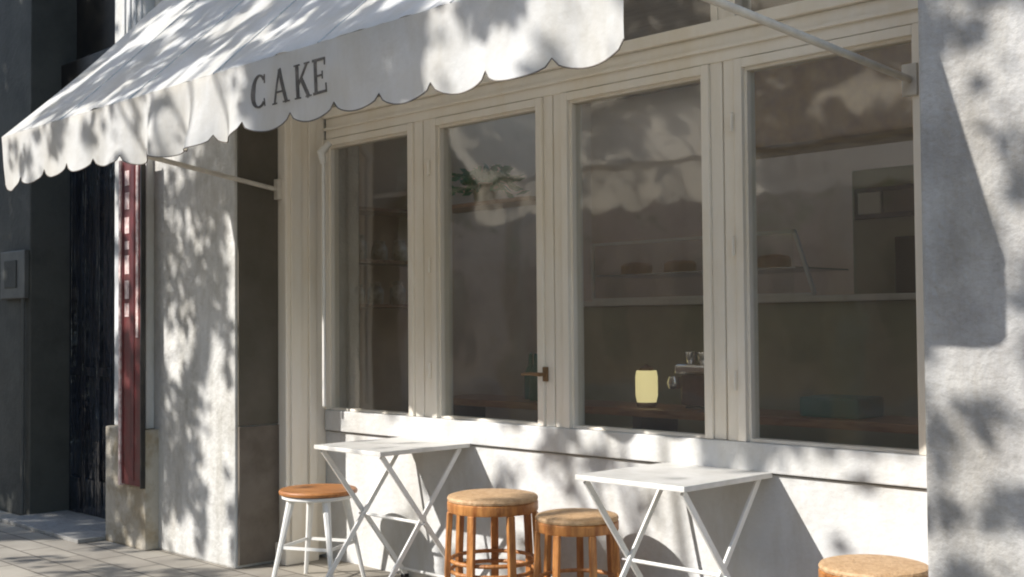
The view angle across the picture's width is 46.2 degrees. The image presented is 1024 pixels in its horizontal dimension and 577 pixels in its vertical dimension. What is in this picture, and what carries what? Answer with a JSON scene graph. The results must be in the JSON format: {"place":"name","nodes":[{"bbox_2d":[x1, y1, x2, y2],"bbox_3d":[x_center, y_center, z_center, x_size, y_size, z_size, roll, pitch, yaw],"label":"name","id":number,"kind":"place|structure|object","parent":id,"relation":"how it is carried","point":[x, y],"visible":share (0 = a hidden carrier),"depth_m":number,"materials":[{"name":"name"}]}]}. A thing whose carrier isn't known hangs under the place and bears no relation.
{"place":"outdoors","nodes":[
{"label":"outdoors","id":0,"kind":"place"},
{"bbox_2d":[0,0,158,550],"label":"neighbour building","id":1,"kind":"structure","parent":0,"point":[59,247],"depth_m":8.70,"materials":[{"name":"grey paint"}]},
{"bbox_2d":[4,260,15,287],"bbox_3d":[-3.690,-0.105,8.826,0.005,0.200,0.220,1,-2,-44],"label":"meter door","id":2,"kind":"structure","parent":1,"relation":"in","point":[9,266],"depth_m":8.82,"materials":[{"name":"grey metal"}]},
{"bbox_2d":[69,169,83,512],"bbox_3d":[-3.159,0.265,8.765,0.050,2.710,0.219,1,-2,-44],"label":"folding door","id":3,"kind":"structure","parent":1,"relation":"in","point":[76,178],"depth_m":8.78,"materials":[{"name":"black wood"}]},
{"bbox_2d":[83,160,97,516],"bbox_3d":[-3.001,0.258,8.603,0.050,2.710,0.219,1,-2,-44],"label":"folding door","id":4,"kind":"structure","parent":1,"relation":"in","point":[90,231],"depth_m":8.62,"materials":[{"name":"black wood"}]},
{"bbox_2d":[97,164,111,518],"bbox_3d":[-2.843,0.252,8.441,0.050,2.710,0.219,1,-2,-44],"label":"folding door","id":5,"kind":"structure","parent":1,"relation":"in","point":[104,280],"depth_m":8.46,"materials":[{"name":"black wood"}]},
{"bbox_2d":[112,162,114,424],"bbox_3d":[-2.685,0.246,8.279,0.050,2.710,0.219,1,-2,-44],"label":"folding door","id":6,"kind":"structure","parent":1,"relation":"in","point":[113,164],"depth_m":8.33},
{"bbox_2d":[118,161,145,488],"bbox_3d":[-2.354,0.208,7.434,0.034,2.030,0.289,1,-2,-44],"label":"vertical sign","id":7,"kind":"object","parent":1,"relation":"attached to","point":[131,348],"visible":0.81,"depth_m":7.42,"materials":[{"name":"red metal"}]},
{"bbox_2d":[0,510,410,576],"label":"pavement","id":8,"kind":"structure","parent":0,"point":[26,553],"depth_m":6.92,"materials":[{"name":"grey stone"}]},
{"bbox_2d":[272,484,365,576],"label":"metal stool","id":9,"kind":"object","parent":8,"relation":"on","point":[310,495],"visible":0.96,"depth_m":6.30,"materials":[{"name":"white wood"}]},
{"bbox_2d":[314,437,469,576],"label":"folding table","id":10,"kind":"object","parent":8,"relation":"on","point":[395,447],"visible":1,"depth_m":6.10,"materials":[{"name":"paint"}]},
{"bbox_2d":[444,488,541,576],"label":"slatted stool","id":11,"kind":"object","parent":8,"relation":"on","point":[494,504],"visible":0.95,"depth_m":5.44,"materials":[{"name":"wood"}]},
{"bbox_2d":[533,508,620,576],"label":"slatted stool","id":12,"kind":"object","parent":8,"relation":"on","point":[579,524],"visible":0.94,"depth_m":5.11,"materials":[{"name":"wood"}]},
{"bbox_2d":[154,0,1023,576],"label":"cafe building","id":13,"kind":"structure","parent":8,"relation":"on","point":[646,130],"depth_m":6.41,"materials":[{"name":"white paint"}]},
{"bbox_2d":[323,123,415,415],"bbox_3d":[-0.800,-0.094,6.842,0.085,1.595,0.832,1,-2,-44],"label":"window","id":14,"kind":"structure","parent":13,"relation":"in","point":[406,130],"depth_m":7.07,"materials":[{"name":"beige paint"}]},
{"bbox_2d":[359,206,407,307],"bbox_3d":[-1.044,-0.299,9.400,0.930,1.100,0.300,1,-2,-44],"label":"wall shelf","id":15,"kind":"object","parent":13,"relation":"attached to","point":[382,212],"depth_m":9.30,"materials":[{"name":"brown wood"}]},
{"bbox_2d":[359,234,366,258],"bbox_3d":[-1.177,-0.317,9.229,0.124,0.197,0.124,1,-2,-44],"label":"jar","id":16,"kind":"object","parent":15,"relation":"on","point":[362,248],"visible":0.37,"depth_m":9.19,"materials":[{"name":"glass"}]},
{"bbox_2d":[368,283,383,303],"bbox_3d":[-1.059,0.038,9.331,0.124,0.170,0.124,1,-2,-44],"label":"jar","id":17,"kind":"object","parent":15,"relation":"on","point":[375,293],"visible":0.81,"depth_m":9.28,"materials":[{"name":"glass"}]},
{"bbox_2d":[372,241,387,259],"bbox_3d":[-1.034,-0.294,9.368,0.124,0.156,0.124,1,-2,-44],"label":"jar","id":18,"kind":"object","parent":15,"relation":"on","point":[379,250],"visible":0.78,"depth_m":9.32,"materials":[{"name":"glass"}]},
{"bbox_2d":[390,281,405,303],"bbox_3d":[-0.902,0.035,9.484,0.124,0.183,0.124,1,-2,-44],"label":"jar","id":19,"kind":"object","parent":15,"relation":"on","point":[397,293],"visible":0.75,"depth_m":9.44,"materials":[{"name":"glass"}]},
{"bbox_2d":[392,240,406,260],"bbox_3d":[-0.890,-0.298,9.508,0.124,0.170,0.124,1,-2,-44],"label":"jar","id":20,"kind":"object","parent":15,"relation":"on","point":[399,250],"visible":0.8,"depth_m":9.46,"materials":[{"name":"glass"}]},
{"bbox_2d":[2,0,918,199],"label":"awning","id":21,"kind":"object","parent":13,"relation":"attached to","point":[162,50],"visible":1,"depth_m":4.57,"materials":[{"name":"fabric"}]},
{"bbox_2d":[317,141,331,405],"bbox_3d":[-1.078,-0.089,6.922,0.096,1.532,0.052,1,-2,-44],"label":"crank rod","id":22,"kind":"object","parent":21,"relation":"hanging from","point":[323,150],"visible":1,"depth_m":6.91,"materials":[{"name":"white metal"}]},
{"bbox_2d":[427,97,545,425],"bbox_3d":[-0.125,-0.121,6.135,0.103,1.595,0.844,1,-2,-44],"label":"window","id":23,"kind":"structure","parent":13,"relation":"in","point":[438,264],"depth_m":6.37,"materials":[{"name":"beige paint"}]},
{"bbox_2d":[445,4,535,213],"bbox_3d":[-0.134,-1.182,7.317,0.240,1.375,0.900,1,-2,-44],"label":"hanging shelf","id":24,"kind":"object","parent":13,"relation":"hanging from","point":[496,204],"visible":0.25,"depth_m":7.20,"materials":[{"name":"brown wood"}]},
{"bbox_2d":[452,163,529,201],"bbox_3d":[-0.178,-0.643,7.331,0.542,0.250,0.562,1,-2,-44],"label":"potted plant","id":25,"kind":"object","parent":24,"relation":"on","point":[485,184],"visible":0.91,"depth_m":7.27,"materials":[{"name":"plant"}]},
{"bbox_2d":[560,64,714,438],"bbox_3d":[0.569,-0.148,5.436,0.085,1.595,0.866,1,-2,-44],"label":"window","id":26,"kind":"structure","parent":13,"relation":"in","point":[570,102],"depth_m":5.67,"materials":[{"name":"beige paint"}]},
{"bbox_2d":[453,394,918,434],"bbox_3d":[0.790,1.064,6.247,0.400,0.894,3.300,1,-2,-44],"label":"window bench","id":27,"kind":"object","parent":13,"relation":"on","point":[663,417],"depth_m":6.10,"materials":[{"name":"brown wood"}]},
{"bbox_2d":[524,353,532,398],"bbox_3d":[0.110,0.509,7.002,0.076,0.270,0.076,1,-2,-44],"label":"bottle","id":28,"kind":"object","parent":27,"relation":"on","point":[526,378],"visible":0.58,"depth_m":6.98,"materials":[{"name":"teal"}]},
{"bbox_2d":[529,353,537,400],"bbox_3d":[0.136,0.505,6.860,0.076,0.270,0.076,1,-2,-44],"label":"bottle","id":29,"kind":"object","parent":27,"relation":"on","point":[533,388],"visible":0.67,"depth_m":6.83,"materials":[{"name":"teal"}]},
{"bbox_2d":[635,364,657,407],"bbox_3d":[0.701,0.504,6.251,0.116,0.225,0.116,1,-2,-44],"label":"table lamp","id":30,"kind":"object","parent":27,"relation":"on","point":[646,384],"visible":1,"depth_m":6.20,"materials":[{"name":"beige fabric"}]},
{"bbox_2d":[667,363,704,408],"bbox_3d":[1.008,0.497,6.074,0.308,0.224,0.358,1,-2,-44],"label":"coffee machine","id":31,"kind":"object","parent":27,"relation":"on","point":[690,382],"visible":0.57,"depth_m":6.06,"materials":[{"name":"silver metal"}]},
{"bbox_2d":[684,352,696,363],"bbox_3d":[0.917,0.356,6.146,0.072,0.062,0.072,1,-2,-44],"label":"cup","id":32,"kind":"object","parent":31,"relation":"on","point":[690,357],"visible":0.98,"depth_m":6.12,"materials":[{"name":"silver metal"}]},
{"bbox_2d":[697,352,703,363],"bbox_3d":[0.973,0.353,6.089,0.072,0.062,0.072,1,-2,-44],"label":"cup","id":33,"kind":"object","parent":31,"relation":"on","point":[700,355],"visible":0.59,"depth_m":6.07,"materials":[{"name":"silver metal"}]},
{"bbox_2d":[800,394,883,419],"bbox_3d":[1.512,0.541,5.503,0.240,0.094,0.300,1,-2,-44],"label":"box","id":34,"kind":"object","parent":27,"relation":"on","point":[855,407],"visible":1,"depth_m":5.41,"materials":[{"name":"teal"}]},
{"bbox_2d":[710,4,717,20],"bbox_3d":[0.384,-1.457,5.702,0.120,0.690,1.520,1,-2,-44],"label":"transom window","id":35,"kind":"structure","parent":13,"relation":"in","point":[714,9],"depth_m":5.12,"materials":[{"name":"beige paint"}]},
{"bbox_2d":[728,0,750,16],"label":"transom window","id":36,"kind":"structure","parent":13,"relation":"in","point":[744,3],"depth_m":5.08,"materials":[{"name":"beige paint"}]},
{"bbox_2d":[584,293,918,448],"bbox_3d":[1.499,0.792,7.053,0.670,1.474,2.650,1,-2,-44],"label":"counter","id":37,"kind":"object","parent":13,"relation":"on","point":[851,344],"visible":0.23,"depth_m":6.63,"materials":[{"name":"brown wood"}]},
{"bbox_2d":[591,229,847,300],"bbox_3d":[1.278,-0.118,7.257,0.589,0.366,1.618,1,-2,-44],"label":"display case","id":38,"kind":"object","parent":37,"relation":"on","point":[806,269],"visible":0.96,"depth_m":7.16,"materials":[{"name":"white metal"}]},
{"bbox_2d":[621,262,651,273],"bbox_3d":[0.799,-0.126,7.698,0.200,0.085,0.200,1,-2,-44],"label":"cake","id":39,"kind":"object","parent":38,"relation":"on","point":[634,267],"visible":0.71,"depth_m":7.61,"materials":[{"name":"brown food"}]},
{"bbox_2d":[664,259,696,271],"bbox_3d":[1.043,-0.136,7.447,0.200,0.085,0.200,1,-2,-44],"label":"cake","id":40,"kind":"object","parent":38,"relation":"on","point":[680,265],"visible":0.74,"depth_m":7.36,"materials":[{"name":"brown food"}]},
{"bbox_2d":[757,254,790,267],"bbox_3d":[1.518,-0.154,6.960,0.200,0.085,0.200,1,-2,-44],"label":"cake","id":41,"kind":"object","parent":38,"relation":"on","point":[772,260],"visible":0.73,"depth_m":6.88,"materials":[{"name":"brown food"}]},
{"bbox_2d":[729,23,925,454],"bbox_3d":[1.242,-0.174,4.732,0.103,1.595,0.853,1,-2,-44],"label":"window","id":42,"kind":"structure","parent":13,"relation":"in","point":[747,372],"depth_m":4.97,"materials":[{"name":"beige paint"}]},
{"bbox_2d":[754,43,912,159],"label":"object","id":43,"kind":"object","parent":13,"relation":"attached to","point":[835,103],"visible":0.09,"depth_m":7.47,"materials":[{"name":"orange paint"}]},
{"bbox_2d":[854,184,914,219],"bbox_3d":[2.276,-0.525,7.266,0.038,0.190,0.440,1,-2,-44],"label":"framed sign","id":44,"kind":"object","parent":13,"relation":"attached to","point":[884,202],"visible":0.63,"depth_m":7.27,"materials":[{"name":"black"}]},
{"bbox_2d":[895,236,915,292],"bbox_3d":[2.381,-0.024,7.168,0.030,0.580,0.180,1,-2,-44],"label":"blackboard","id":45,"kind":"object","parent":13,"relation":"attached to","point":[905,269],"visible":0.31,"depth_m":7.18,"materials":[{"name":"black"}]},
{"bbox_2d":[575,462,771,576],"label":"folding table","id":46,"kind":"object","parent":8,"relation":"on","point":[683,479],"visible":1,"depth_m":4.79,"materials":[{"name":"white metal"}]},
{"bbox_2d":[818,554,928,576],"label":"slatted stool","id":47,"kind":"object","parent":8,"relation":"on","point":[862,565],"visible":0.94,"depth_m":4.17,"materials":[{"name":"wood"}]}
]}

